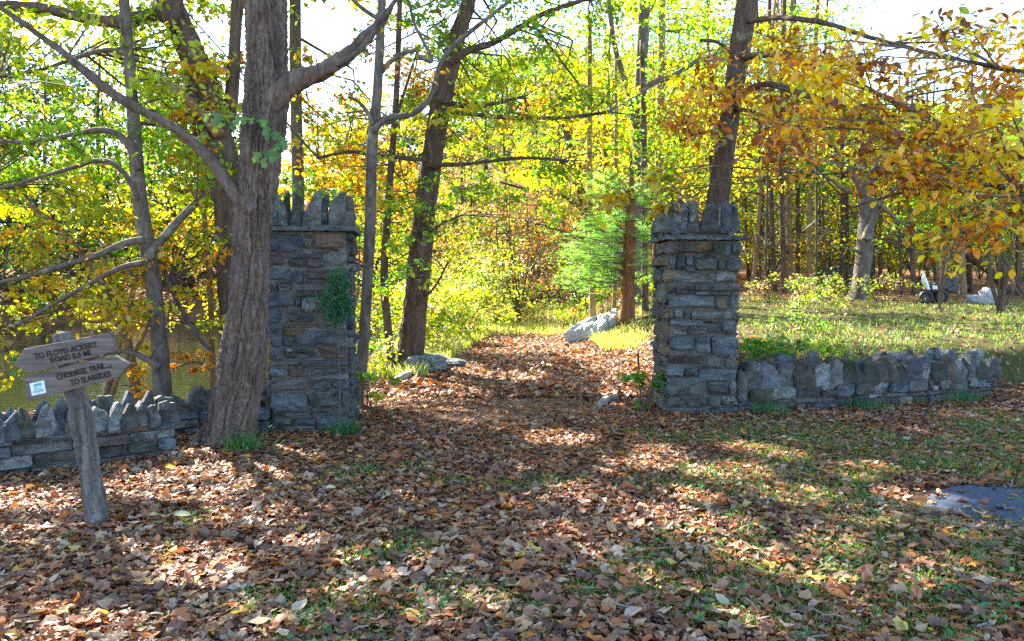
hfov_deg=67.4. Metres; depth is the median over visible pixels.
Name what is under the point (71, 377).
trail sign
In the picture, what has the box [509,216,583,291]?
sapling
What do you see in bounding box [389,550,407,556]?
fallen leaf
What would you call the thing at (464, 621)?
fallen leaf
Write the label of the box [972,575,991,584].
fallen leaf
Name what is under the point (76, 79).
tree
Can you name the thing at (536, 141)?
tree
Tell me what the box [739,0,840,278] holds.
tree
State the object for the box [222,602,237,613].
fallen leaf
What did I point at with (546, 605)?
fallen leaf
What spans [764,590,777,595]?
fallen leaf
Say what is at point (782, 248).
tree
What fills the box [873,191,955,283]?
sapling
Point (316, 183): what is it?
tree
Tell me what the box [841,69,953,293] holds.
tree
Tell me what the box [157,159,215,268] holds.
tree
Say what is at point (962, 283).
tree
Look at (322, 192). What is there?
crest weed
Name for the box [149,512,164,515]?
fallen leaf
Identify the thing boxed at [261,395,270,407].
stone
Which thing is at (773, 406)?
grass tuft
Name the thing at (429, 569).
fallen leaf
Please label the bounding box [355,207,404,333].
tree
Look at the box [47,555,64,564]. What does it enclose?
fallen leaf
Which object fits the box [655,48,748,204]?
tree
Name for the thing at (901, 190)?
tree
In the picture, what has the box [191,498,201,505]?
fallen leaf
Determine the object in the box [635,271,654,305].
shrub
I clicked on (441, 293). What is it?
shrub
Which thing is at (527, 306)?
shrub
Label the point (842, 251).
tree
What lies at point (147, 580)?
fallen leaf
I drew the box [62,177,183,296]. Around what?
shrub
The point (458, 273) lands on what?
shrub
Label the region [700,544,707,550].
fallen leaf
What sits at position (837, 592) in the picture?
fallen leaf
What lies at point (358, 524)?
fallen leaf
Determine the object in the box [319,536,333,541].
fallen leaf
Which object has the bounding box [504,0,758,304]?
tree
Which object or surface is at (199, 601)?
fallen leaf
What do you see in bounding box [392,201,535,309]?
sapling
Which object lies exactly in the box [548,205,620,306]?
sapling
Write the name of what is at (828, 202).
tree
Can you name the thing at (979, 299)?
rock
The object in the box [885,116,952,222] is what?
tree
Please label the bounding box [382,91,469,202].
tree
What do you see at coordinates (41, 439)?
stone wall
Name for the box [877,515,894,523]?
fallen leaf
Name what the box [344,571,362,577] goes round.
fallen leaf
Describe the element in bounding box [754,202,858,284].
sapling
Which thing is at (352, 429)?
grass tuft
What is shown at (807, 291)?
shrub
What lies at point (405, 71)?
tree
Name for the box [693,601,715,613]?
fallen leaf
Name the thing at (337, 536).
fallen leaf
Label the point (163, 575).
fallen leaf
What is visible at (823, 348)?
shrub
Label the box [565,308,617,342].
rock
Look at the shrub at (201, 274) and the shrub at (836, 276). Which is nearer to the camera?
the shrub at (836, 276)
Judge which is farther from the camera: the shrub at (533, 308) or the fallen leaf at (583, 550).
the shrub at (533, 308)
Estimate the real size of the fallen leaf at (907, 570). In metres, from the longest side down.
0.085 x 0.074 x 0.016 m
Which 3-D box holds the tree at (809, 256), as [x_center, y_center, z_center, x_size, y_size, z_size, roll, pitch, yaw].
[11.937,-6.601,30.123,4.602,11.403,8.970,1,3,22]
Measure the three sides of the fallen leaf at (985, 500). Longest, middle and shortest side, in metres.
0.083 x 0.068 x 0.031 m
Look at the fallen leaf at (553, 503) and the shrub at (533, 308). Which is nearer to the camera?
the fallen leaf at (553, 503)
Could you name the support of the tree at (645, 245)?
on the ground at (1014, 352)
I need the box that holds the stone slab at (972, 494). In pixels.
[924,482,1023,529]
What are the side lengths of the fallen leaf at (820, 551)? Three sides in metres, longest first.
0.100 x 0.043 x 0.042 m
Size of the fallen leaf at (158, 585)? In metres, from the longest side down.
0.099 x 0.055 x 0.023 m
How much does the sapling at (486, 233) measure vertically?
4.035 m
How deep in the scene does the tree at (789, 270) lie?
29.79 m
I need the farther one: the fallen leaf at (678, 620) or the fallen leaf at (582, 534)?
the fallen leaf at (582, 534)
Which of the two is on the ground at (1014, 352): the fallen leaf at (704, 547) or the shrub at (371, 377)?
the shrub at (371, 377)
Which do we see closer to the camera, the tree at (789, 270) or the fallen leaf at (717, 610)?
the fallen leaf at (717, 610)
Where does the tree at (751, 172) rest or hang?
on the ground at (1014, 352)
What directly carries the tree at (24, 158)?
on the ground at (1014, 352)
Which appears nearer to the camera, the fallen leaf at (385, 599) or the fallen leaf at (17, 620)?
the fallen leaf at (17, 620)
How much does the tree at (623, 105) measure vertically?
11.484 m
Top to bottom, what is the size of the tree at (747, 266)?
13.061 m
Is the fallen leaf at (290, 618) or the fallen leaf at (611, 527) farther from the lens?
the fallen leaf at (611, 527)
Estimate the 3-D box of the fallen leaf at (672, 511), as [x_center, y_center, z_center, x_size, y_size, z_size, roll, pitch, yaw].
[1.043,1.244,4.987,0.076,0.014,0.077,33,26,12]
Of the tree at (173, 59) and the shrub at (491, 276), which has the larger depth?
the tree at (173, 59)
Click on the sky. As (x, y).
(335, 27)
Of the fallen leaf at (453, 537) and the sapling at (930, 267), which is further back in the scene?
the sapling at (930, 267)
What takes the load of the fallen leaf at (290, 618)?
on the ground at (1014, 352)
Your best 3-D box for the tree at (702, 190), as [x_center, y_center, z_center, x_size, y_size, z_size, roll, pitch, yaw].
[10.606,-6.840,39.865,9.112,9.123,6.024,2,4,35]
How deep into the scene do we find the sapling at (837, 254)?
34.05 m
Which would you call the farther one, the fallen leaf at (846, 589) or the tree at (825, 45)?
the tree at (825, 45)
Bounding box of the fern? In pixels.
[697,245,726,257]
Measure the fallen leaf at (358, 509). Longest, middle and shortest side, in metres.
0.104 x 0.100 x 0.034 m
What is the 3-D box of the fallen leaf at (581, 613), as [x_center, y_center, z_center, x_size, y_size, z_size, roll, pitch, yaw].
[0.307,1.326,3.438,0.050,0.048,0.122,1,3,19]
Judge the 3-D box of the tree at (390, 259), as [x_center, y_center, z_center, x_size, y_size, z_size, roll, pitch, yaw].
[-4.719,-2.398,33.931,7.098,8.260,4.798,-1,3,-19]
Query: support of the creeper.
attached to the tree at (273, 86)
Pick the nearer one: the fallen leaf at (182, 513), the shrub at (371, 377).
the fallen leaf at (182, 513)
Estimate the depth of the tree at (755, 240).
27.86 m
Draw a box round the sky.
[0,0,1023,243]
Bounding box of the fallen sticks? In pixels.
[10,407,1019,640]
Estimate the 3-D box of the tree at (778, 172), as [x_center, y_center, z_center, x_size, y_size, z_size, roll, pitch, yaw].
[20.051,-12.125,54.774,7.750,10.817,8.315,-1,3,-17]
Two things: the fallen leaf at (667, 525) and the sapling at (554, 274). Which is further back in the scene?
the sapling at (554, 274)
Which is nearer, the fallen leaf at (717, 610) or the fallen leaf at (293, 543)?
the fallen leaf at (717, 610)
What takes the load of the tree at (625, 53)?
on the ground at (1014, 352)
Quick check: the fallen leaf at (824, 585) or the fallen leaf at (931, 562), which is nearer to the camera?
the fallen leaf at (824, 585)
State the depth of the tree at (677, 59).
38.24 m
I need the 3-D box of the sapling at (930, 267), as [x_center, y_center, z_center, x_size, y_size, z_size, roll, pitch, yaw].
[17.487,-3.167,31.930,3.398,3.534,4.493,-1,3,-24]
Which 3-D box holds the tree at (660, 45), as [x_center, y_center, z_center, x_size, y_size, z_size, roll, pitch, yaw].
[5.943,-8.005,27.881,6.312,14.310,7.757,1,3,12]
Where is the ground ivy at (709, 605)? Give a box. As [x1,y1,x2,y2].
[167,407,1023,640]
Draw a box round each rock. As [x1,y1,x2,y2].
[389,368,421,384]
[404,353,446,372]
[446,358,466,368]
[565,308,617,342]
[595,394,617,407]
[817,266,853,284]
[932,277,968,292]
[962,295,988,303]
[978,287,997,303]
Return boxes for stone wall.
[0,390,180,474]
[170,381,269,437]
[734,347,1001,411]
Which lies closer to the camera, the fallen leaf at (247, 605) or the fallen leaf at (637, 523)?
the fallen leaf at (247, 605)
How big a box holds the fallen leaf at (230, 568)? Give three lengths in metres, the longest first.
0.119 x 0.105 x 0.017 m
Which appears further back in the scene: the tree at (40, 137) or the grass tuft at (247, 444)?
the tree at (40, 137)
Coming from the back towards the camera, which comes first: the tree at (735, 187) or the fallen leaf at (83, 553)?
the tree at (735, 187)
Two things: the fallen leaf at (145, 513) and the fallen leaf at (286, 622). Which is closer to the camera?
the fallen leaf at (286, 622)
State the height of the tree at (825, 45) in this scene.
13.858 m
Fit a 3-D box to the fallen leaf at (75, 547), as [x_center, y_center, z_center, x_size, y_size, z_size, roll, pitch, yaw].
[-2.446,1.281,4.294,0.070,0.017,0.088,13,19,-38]
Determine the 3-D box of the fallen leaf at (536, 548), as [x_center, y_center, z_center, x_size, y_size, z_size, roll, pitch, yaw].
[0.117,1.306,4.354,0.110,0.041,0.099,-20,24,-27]
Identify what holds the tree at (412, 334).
on the ground at (1014, 352)
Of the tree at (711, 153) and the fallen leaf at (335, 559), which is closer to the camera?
the fallen leaf at (335, 559)
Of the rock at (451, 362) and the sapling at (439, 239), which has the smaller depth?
the rock at (451, 362)
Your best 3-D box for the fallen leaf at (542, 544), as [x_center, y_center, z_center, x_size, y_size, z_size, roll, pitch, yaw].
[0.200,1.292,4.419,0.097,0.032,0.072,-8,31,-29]
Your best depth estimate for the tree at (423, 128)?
40.77 m
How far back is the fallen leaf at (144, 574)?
3.93 m
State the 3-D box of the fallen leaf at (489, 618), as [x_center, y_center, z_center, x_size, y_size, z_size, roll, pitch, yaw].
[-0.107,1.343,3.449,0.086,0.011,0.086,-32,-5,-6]
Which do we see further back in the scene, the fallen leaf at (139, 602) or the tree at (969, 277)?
the tree at (969, 277)
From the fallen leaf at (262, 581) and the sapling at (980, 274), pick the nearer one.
the fallen leaf at (262, 581)
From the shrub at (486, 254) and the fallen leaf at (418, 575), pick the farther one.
the shrub at (486, 254)
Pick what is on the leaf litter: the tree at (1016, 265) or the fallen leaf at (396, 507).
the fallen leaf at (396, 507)
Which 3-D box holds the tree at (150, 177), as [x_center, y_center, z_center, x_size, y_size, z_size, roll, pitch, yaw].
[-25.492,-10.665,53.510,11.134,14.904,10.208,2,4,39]
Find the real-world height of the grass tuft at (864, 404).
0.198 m
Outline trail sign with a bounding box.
[14,331,131,528]
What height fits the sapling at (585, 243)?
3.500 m
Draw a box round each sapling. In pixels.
[388,243,453,294]
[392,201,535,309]
[411,204,487,295]
[429,200,519,312]
[448,161,581,320]
[451,208,500,281]
[472,209,525,280]
[479,222,524,281]
[488,179,577,305]
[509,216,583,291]
[529,174,597,303]
[529,227,583,297]
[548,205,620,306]
[554,206,623,299]
[572,181,664,266]
[593,159,626,274]
[734,155,814,285]
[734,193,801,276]
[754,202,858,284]
[754,214,833,271]
[800,184,909,276]
[800,209,853,274]
[849,175,908,283]
[869,170,924,279]
[872,150,987,310]
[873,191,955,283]
[886,203,996,278]
[936,216,1010,278]
[946,122,1023,313]
[950,227,1023,279]
[961,135,1023,300]
[972,159,1023,285]
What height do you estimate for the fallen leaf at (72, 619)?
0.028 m
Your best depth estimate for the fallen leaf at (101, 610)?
3.51 m
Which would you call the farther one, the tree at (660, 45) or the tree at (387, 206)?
the tree at (660, 45)
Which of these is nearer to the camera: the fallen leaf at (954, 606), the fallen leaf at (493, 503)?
the fallen leaf at (954, 606)
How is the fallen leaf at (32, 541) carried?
on the ground at (1014, 352)
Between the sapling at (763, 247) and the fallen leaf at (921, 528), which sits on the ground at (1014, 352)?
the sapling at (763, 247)
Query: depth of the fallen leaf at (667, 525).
4.73 m
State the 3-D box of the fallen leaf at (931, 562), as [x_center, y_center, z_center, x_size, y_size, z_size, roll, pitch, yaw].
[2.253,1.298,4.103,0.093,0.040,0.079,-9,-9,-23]
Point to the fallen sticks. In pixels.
(486, 608)
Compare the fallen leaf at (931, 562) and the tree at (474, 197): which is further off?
the tree at (474, 197)
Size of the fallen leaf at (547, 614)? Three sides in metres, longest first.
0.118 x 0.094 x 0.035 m
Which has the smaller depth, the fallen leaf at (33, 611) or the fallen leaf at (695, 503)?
the fallen leaf at (33, 611)
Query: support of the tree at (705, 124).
on the ground at (1014, 352)
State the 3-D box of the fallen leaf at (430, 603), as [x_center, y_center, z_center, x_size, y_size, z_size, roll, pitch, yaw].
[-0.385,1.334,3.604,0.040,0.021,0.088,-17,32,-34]
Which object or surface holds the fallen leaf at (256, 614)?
on the leaf litter
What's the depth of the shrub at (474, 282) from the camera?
21.93 m
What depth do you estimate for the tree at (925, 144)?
35.32 m
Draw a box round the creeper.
[203,111,287,168]
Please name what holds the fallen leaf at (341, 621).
on the leaf litter
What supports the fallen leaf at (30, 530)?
on the leaf litter
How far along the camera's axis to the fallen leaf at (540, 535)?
4.47 m
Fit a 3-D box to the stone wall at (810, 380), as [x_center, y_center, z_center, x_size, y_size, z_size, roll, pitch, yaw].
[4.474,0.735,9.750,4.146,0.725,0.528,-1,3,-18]
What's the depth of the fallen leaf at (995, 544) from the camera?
4.39 m
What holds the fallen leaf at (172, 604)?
on the leaf litter
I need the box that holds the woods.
[1,49,1023,243]
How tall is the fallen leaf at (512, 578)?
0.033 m
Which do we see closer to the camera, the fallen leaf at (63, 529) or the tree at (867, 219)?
the fallen leaf at (63, 529)
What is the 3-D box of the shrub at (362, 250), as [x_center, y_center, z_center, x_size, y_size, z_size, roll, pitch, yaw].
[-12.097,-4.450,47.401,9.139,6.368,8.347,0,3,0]
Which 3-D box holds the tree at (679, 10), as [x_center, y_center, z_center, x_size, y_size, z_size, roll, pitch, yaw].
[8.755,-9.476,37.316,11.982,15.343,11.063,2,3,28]
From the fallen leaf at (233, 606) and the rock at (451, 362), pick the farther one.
the rock at (451, 362)
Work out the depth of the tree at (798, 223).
30.84 m
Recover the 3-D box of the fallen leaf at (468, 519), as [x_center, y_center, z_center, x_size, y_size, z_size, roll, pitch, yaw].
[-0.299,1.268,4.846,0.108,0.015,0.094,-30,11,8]
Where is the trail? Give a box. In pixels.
[403,208,659,422]
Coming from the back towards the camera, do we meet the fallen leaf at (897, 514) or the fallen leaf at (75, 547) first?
the fallen leaf at (897, 514)
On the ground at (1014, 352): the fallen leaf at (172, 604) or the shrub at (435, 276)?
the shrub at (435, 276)
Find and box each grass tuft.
[215,426,282,451]
[318,416,388,437]
[742,400,800,416]
[838,395,901,414]
[929,387,1009,404]
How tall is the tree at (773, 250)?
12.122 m
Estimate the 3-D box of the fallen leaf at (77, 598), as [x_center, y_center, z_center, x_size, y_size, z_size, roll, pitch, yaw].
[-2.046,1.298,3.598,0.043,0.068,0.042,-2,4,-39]
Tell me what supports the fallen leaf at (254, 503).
on the ground at (1014, 352)
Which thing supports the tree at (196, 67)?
on the ground at (1014, 352)
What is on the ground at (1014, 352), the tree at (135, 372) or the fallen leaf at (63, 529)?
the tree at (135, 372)
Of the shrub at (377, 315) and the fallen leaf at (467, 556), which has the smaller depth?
the fallen leaf at (467, 556)
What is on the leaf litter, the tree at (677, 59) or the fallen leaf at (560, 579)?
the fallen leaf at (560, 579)
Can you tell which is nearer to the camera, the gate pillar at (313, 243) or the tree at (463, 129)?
the gate pillar at (313, 243)
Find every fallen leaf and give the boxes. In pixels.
[14,619,38,622]
[18,529,37,531]
[28,539,37,544]
[28,608,46,613]
[34,583,51,592]
[39,573,58,582]
[40,521,52,529]
[40,616,60,625]
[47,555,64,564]
[48,551,67,556]
[48,562,62,567]
[51,517,63,524]
[55,528,68,532]
[55,540,70,548]
[56,605,70,617]
[67,588,76,595]
[68,545,80,554]
[68,616,83,622]
[72,592,79,603]
[75,619,100,625]
[77,550,93,556]
[77,593,90,608]
[82,616,99,627]
[90,608,108,614]
[102,519,114,526]
[102,544,110,551]
[110,602,133,608]
[119,618,136,625]
[122,534,136,543]
[130,569,149,576]
[132,600,143,604]
[136,509,149,516]
[141,553,150,561]
[144,577,162,582]
[146,581,165,588]
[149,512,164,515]
[153,573,165,583]
[155,534,163,545]
[164,597,177,608]
[171,607,195,621]
[172,547,188,556]
[174,510,190,515]
[181,590,197,595]
[186,578,197,588]
[187,527,198,536]
[190,613,204,623]
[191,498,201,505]
[192,592,207,604]
[198,526,211,536]
[198,561,206,571]
[210,560,218,566]
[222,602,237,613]
[225,565,247,572]
[230,598,254,613]
[242,610,261,622]
[247,617,269,623]
[249,500,261,510]
[249,578,268,583]
[252,518,262,524]
[263,531,271,538]
[266,572,283,580]
[267,613,288,632]
[281,539,297,546]
[281,558,298,565]
[283,614,296,626]
[284,620,294,624]
[303,510,316,517]
[304,531,316,540]
[317,548,334,555]
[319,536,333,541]
[325,608,335,617]
[328,557,347,566]
[331,616,351,627]
[335,534,342,542]
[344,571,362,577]
[351,507,364,514]
[352,521,365,529]
[370,567,385,581]
[375,527,387,532]
[378,560,390,564]
[381,597,398,607]
[388,593,406,598]
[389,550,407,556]
[393,505,404,509]
[409,570,426,584]
[420,598,435,608]
[422,566,433,576]
[425,598,434,608]
[433,544,443,552]
[438,536,450,541]
[444,533,458,539]
[452,566,464,572]
[459,616,475,624]
[460,597,469,610]
[461,517,471,524]
[462,554,473,558]
[463,536,478,546]
[476,560,488,566]
[479,602,487,616]
[483,613,495,623]
[486,500,495,508]
[494,603,509,611]
[500,617,519,620]
[506,573,516,580]
[508,557,527,568]
[508,613,532,627]
[512,543,523,550]
[513,584,527,591]
[514,551,524,556]
[519,577,537,590]
[529,533,545,538]
[529,544,540,551]
[532,589,545,600]
[532,613,551,617]
[539,540,552,548]
[540,604,559,608]
[550,501,556,506]
[554,577,567,581]
[556,545,574,553]
[557,534,572,544]
[562,599,578,609]
[575,609,585,620]
[577,531,587,535]
[581,546,596,557]
[593,610,600,618]
[596,580,611,591]
[597,504,604,512]
[607,520,615,531]
[607,619,629,627]
[608,545,624,556]
[624,606,642,615]
[625,594,641,605]
[627,518,643,528]
[628,614,639,623]
[629,618,645,625]
[657,606,671,612]
[661,520,672,528]
[662,587,680,594]
[664,558,677,564]
[664,615,687,625]
[667,508,676,515]
[670,599,690,607]
[676,607,687,618]
[685,527,693,532]
[686,559,702,571]
[688,496,701,504]
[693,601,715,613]
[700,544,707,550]
[704,499,712,512]
[711,608,733,612]
[712,602,725,607]
[717,620,729,629]
[728,620,754,627]
[736,500,751,507]
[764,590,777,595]
[796,604,812,612]
[799,588,811,598]
[808,599,823,606]
[816,547,824,554]
[818,581,832,591]
[824,555,834,562]
[825,587,846,597]
[826,515,840,520]
[836,583,854,594]
[841,580,862,590]
[855,564,873,578]
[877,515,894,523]
[886,581,906,591]
[890,510,903,521]
[892,616,903,628]
[896,620,907,629]
[903,568,915,578]
[911,581,922,600]
[916,525,931,530]
[921,576,935,586]
[924,559,940,567]
[929,617,947,624]
[948,604,959,608]
[957,507,971,517]
[972,508,987,514]
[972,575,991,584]
[977,606,993,618]
[978,497,988,503]
[986,538,1004,548]
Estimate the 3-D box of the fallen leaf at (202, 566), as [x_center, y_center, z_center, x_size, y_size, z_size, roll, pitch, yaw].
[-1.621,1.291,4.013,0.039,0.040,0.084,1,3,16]
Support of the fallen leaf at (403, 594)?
on the leaf litter
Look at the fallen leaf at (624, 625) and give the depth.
3.35 m
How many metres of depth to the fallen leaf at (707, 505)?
5.07 m
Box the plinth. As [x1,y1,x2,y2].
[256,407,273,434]
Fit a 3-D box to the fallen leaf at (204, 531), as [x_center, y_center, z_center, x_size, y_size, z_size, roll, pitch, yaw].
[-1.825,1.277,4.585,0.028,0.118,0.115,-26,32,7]
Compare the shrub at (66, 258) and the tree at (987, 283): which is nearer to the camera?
the tree at (987, 283)
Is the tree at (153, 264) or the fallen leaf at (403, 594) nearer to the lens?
the fallen leaf at (403, 594)
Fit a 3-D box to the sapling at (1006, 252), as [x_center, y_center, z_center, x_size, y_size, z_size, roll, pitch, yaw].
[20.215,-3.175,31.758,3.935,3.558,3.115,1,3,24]
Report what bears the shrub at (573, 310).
on the ground at (1014, 352)
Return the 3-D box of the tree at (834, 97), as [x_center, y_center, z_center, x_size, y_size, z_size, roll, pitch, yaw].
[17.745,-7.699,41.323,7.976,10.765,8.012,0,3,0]
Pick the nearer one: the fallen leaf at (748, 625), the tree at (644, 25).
the fallen leaf at (748, 625)
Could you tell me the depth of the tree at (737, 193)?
24.88 m
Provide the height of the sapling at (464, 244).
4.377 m
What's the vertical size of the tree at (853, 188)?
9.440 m
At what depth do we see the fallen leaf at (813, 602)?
3.63 m
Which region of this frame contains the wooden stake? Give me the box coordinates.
[637,353,639,373]
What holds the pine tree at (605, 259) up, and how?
on the ground at (1014, 352)
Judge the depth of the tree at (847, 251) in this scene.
30.85 m
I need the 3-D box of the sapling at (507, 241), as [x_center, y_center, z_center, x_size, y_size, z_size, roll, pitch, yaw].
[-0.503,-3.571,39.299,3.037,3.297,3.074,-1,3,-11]
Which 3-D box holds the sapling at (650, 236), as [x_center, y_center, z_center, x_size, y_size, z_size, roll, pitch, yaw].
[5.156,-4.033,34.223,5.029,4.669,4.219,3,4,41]
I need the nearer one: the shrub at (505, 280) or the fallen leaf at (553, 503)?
the fallen leaf at (553, 503)
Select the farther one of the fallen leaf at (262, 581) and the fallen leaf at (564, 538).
the fallen leaf at (564, 538)
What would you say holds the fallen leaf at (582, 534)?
on the leaf litter
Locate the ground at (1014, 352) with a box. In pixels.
[0,122,1023,640]
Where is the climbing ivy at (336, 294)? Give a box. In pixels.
[308,267,358,431]
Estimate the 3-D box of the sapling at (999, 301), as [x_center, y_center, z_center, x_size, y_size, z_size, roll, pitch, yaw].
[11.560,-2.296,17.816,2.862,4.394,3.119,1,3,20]
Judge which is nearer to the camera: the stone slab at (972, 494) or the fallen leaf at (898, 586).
the fallen leaf at (898, 586)
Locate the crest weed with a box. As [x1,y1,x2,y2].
[283,178,337,196]
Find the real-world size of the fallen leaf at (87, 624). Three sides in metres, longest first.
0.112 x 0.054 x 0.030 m
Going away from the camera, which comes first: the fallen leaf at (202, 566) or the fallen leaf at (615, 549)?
the fallen leaf at (202, 566)
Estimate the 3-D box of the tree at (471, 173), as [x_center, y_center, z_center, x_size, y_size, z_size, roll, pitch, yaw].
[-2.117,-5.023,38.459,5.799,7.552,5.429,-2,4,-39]
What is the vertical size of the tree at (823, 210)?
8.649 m
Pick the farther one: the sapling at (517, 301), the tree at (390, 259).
the tree at (390, 259)
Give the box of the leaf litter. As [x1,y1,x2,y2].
[0,264,1023,640]
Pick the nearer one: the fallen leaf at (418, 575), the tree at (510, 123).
the fallen leaf at (418, 575)
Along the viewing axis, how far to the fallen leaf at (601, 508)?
5.02 m
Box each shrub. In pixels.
[0,210,122,298]
[0,213,62,292]
[11,203,131,295]
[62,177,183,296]
[63,167,205,285]
[122,205,215,290]
[165,197,282,283]
[321,184,410,299]
[354,198,380,282]
[355,246,516,333]
[355,276,403,360]
[355,331,403,382]
[356,370,401,412]
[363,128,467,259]
[370,298,483,352]
[374,246,499,323]
[380,282,468,339]
[393,275,519,341]
[428,262,528,331]
[440,232,535,299]
[451,234,559,320]
[455,253,531,325]
[469,255,549,314]
[492,278,549,312]
[538,239,622,316]
[551,297,596,327]
[582,287,620,313]
[618,365,665,412]
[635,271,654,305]
[738,330,813,360]
[742,271,832,302]
[768,291,835,334]
[779,274,846,307]
[794,267,865,305]
[808,336,856,362]
[849,272,925,303]
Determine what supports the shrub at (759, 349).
on the ground at (1014, 352)
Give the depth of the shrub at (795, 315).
13.92 m
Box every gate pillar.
[266,191,361,431]
[647,198,747,414]
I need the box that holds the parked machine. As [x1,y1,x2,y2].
[918,271,948,303]
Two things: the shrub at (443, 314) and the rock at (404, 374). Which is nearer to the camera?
the rock at (404, 374)
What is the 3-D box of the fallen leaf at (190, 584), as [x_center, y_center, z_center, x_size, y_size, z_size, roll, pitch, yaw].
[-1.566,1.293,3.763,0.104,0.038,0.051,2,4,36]
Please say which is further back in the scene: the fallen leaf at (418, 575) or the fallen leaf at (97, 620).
the fallen leaf at (418, 575)
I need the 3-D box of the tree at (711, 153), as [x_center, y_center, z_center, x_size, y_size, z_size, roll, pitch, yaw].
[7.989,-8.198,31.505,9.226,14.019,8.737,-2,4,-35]
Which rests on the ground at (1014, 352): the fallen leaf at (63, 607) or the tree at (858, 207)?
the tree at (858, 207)
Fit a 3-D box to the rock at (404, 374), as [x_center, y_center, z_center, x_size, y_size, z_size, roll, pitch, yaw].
[-1.642,0.854,12.120,0.124,0.147,1.734,0,3,8]
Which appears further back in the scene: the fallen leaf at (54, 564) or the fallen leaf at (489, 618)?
the fallen leaf at (54, 564)
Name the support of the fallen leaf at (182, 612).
on the leaf litter
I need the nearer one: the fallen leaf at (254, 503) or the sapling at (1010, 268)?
the fallen leaf at (254, 503)
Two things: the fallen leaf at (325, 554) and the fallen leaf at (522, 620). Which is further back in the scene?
the fallen leaf at (325, 554)
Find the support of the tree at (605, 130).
on the ground at (1014, 352)
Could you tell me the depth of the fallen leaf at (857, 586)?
3.82 m
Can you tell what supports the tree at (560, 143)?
on the ground at (1014, 352)
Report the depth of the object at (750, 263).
37.44 m
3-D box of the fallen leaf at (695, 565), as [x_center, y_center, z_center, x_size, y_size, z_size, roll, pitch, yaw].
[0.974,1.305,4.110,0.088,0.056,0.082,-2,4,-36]
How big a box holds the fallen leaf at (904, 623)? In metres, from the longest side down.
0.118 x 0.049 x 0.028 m
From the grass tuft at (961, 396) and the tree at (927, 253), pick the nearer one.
the grass tuft at (961, 396)
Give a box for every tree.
[0,0,308,396]
[0,0,350,384]
[0,0,397,449]
[0,39,85,283]
[0,44,160,310]
[0,52,77,233]
[0,82,82,227]
[0,186,172,405]
[4,34,160,287]
[27,47,190,256]
[65,34,241,227]
[67,61,222,238]
[137,0,442,211]
[141,0,241,388]
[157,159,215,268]
[184,0,661,368]
[237,151,291,207]
[281,124,364,236]
[287,0,450,369]
[290,117,389,241]
[296,0,508,407]
[307,120,405,235]
[320,176,465,331]
[334,88,460,267]
[349,49,465,190]
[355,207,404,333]
[377,120,495,259]
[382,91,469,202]
[384,5,633,283]
[405,143,513,280]
[406,142,532,277]
[426,39,562,211]
[471,60,599,293]
[472,0,706,249]
[483,33,585,214]
[488,87,620,300]
[498,4,696,293]
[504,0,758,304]
[517,0,715,217]
[522,0,653,246]
[529,23,666,316]
[531,48,612,149]
[547,153,666,328]
[564,0,821,191]
[569,38,676,191]
[577,10,718,267]
[582,0,1023,278]
[592,0,845,230]
[592,43,714,200]
[593,0,750,294]
[605,60,695,308]
[619,39,707,313]
[620,95,778,235]
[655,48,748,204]
[666,0,886,281]
[678,0,786,281]
[683,73,749,178]
[690,0,829,291]
[699,77,827,260]
[701,1,831,296]
[707,0,814,289]
[715,0,838,290]
[723,0,821,278]
[736,0,839,289]
[737,122,804,222]
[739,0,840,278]
[739,0,851,293]
[748,70,847,216]
[749,0,880,292]
[751,0,885,290]
[755,0,855,287]
[775,96,889,268]
[776,0,884,267]
[777,69,912,265]
[792,84,888,289]
[793,72,896,254]
[801,83,902,268]
[801,86,907,287]
[801,92,888,266]
[807,101,928,299]
[827,91,915,241]
[827,147,920,259]
[829,102,916,283]
[831,130,901,272]
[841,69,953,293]
[851,106,940,274]
[874,87,966,295]
[876,70,960,244]
[877,89,975,276]
[882,64,993,282]
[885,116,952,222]
[892,61,975,277]
[914,102,1000,294]
[917,79,1015,266]
[924,76,1022,291]
[926,194,1023,293]
[930,100,1017,278]
[947,81,1023,290]
[966,91,1014,287]
[967,108,1023,294]
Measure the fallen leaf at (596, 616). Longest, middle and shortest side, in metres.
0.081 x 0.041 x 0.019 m
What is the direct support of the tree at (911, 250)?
on the ground at (1014, 352)
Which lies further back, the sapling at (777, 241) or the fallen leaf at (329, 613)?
the sapling at (777, 241)
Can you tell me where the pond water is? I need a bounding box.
[0,323,398,412]
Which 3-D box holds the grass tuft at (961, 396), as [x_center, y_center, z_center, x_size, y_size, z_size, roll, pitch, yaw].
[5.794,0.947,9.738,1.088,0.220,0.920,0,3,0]
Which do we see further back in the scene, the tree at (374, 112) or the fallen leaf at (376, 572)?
the tree at (374, 112)
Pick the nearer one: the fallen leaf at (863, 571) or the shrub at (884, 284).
the fallen leaf at (863, 571)
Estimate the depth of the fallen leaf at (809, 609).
3.54 m
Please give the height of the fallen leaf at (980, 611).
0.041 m
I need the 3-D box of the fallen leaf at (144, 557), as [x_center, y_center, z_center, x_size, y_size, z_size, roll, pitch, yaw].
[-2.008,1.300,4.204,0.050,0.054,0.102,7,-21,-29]
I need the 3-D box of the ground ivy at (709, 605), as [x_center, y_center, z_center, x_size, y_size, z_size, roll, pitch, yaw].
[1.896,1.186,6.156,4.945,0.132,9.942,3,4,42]

